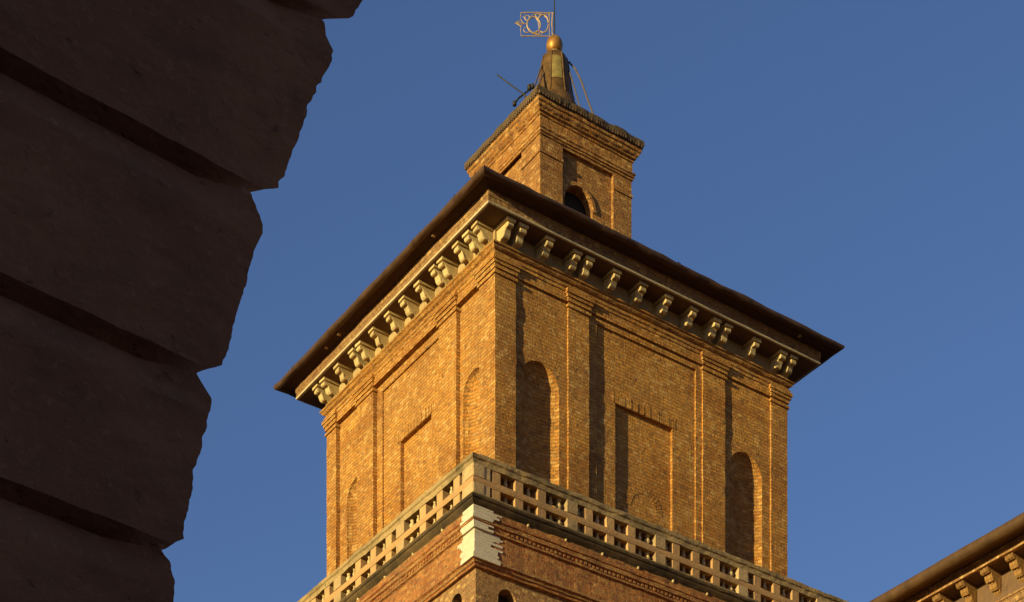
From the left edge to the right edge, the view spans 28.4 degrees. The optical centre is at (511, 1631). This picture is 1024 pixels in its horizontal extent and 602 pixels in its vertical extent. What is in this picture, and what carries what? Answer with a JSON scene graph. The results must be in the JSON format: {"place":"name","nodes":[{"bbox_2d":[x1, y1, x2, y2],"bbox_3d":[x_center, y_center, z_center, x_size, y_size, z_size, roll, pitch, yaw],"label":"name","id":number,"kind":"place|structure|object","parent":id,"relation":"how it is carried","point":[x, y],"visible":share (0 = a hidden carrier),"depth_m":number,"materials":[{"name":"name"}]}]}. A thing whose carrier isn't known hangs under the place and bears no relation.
{"place":"outdoors","nodes":[
{"label":"outdoors","id":0,"kind":"place"},
{"bbox_2d":[162,0,1023,601],"label":"sky","id":1,"kind":"structure","parent":0,"point":[852,170],"materials":[{"name":"blue"}]},
{"bbox_2d":[870,512,1023,601],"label":"castle wing","id":2,"kind":"structure","parent":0,"point":[988,567],"depth_m":41.68,"materials":[{"name":"brown brick"}]},
{"label":"ground","id":3,"kind":"structure","parent":0,"visible":0},
{"bbox_2d":[0,0,361,601],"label":"rusticated archway","id":4,"kind":"object","parent":3,"relation":"on","point":[147,147],"visible":1,"depth_m":6.76,"materials":[{"name":"brown stone"}]},
{"bbox_2d":[274,34,847,601],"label":"brick tower","id":5,"kind":"structure","parent":3,"relation":"on","point":[526,368],"depth_m":53.66,"materials":[{"name":"brick"}]},
{"bbox_2d":[397,401,432,513],"bbox_3d":[-2.566,-29.674,54.860,0.152,6.348,1.798,0,0,-35],"label":"blocked window","id":6,"kind":"structure","parent":5,"relation":"in","point":[415,449],"depth_m":55.01,"materials":[{"name":"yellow brick"}]},
{"bbox_2d":[452,593,461,601],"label":"window","id":7,"kind":"structure","parent":5,"relation":"in","point":[457,598],"depth_m":49.72,"materials":[{"name":"brick"}]},
{"bbox_2d":[498,589,515,601],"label":"window","id":8,"kind":"structure","parent":5,"relation":"in","point":[504,595],"depth_m":49.61,"materials":[{"name":"brick"}]},
{"bbox_2d":[497,74,533,106],"bbox_3d":[0.101,-43.061,56.723,1.043,0.889,0.366,0,0,0],"label":"antenna rod","id":9,"kind":"object","parent":5,"relation":"attached to","point":[530,86],"visible":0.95,"depth_m":56.58,"materials":[{"name":"metal"}]},
{"bbox_2d":[515,0,554,36],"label":"weathervane","id":10,"kind":"object","parent":5,"relation":"attached to","point":[539,22],"visible":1,"depth_m":57.72,"materials":[{"name":"metal"}]},
{"bbox_2d":[534,64,542,87],"bbox_3d":[0.761,-44.005,57.250,0.043,1.489,0.980,0,0,19],"label":"cable","id":11,"kind":"object","parent":5,"relation":"attached to","point":[538,75],"visible":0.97,"depth_m":57.16,"materials":[{"name":"grey metal"}]},
{"bbox_2d":[568,70,579,106],"bbox_3d":[1.774,-43.673,57.355,0.061,1.445,0.614,0,0,-30],"label":"cable","id":12,"kind":"object","parent":5,"relation":"attached to","point":[574,88],"visible":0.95,"depth_m":57.35,"materials":[{"name":"grey metal"}]},
{"bbox_2d":[568,61,593,113],"bbox_3d":[1.994,-43.782,57.527,0.956,2.023,0.124,0,0,41],"label":"cable","id":13,"kind":"object","parent":5,"relation":"attached to","point":[570,63],"visible":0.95,"depth_m":57.51,"materials":[{"name":"grey metal"}]},
{"bbox_2d":[612,391,675,541],"bbox_3d":[3.518,-29.676,54.313,2.161,6.352,0.122,0,0,-35],"label":"blocked window","id":14,"kind":"structure","parent":5,"relation":"in","point":[643,445],"depth_m":54.37,"materials":[{"name":"brown brick"}]}
]}

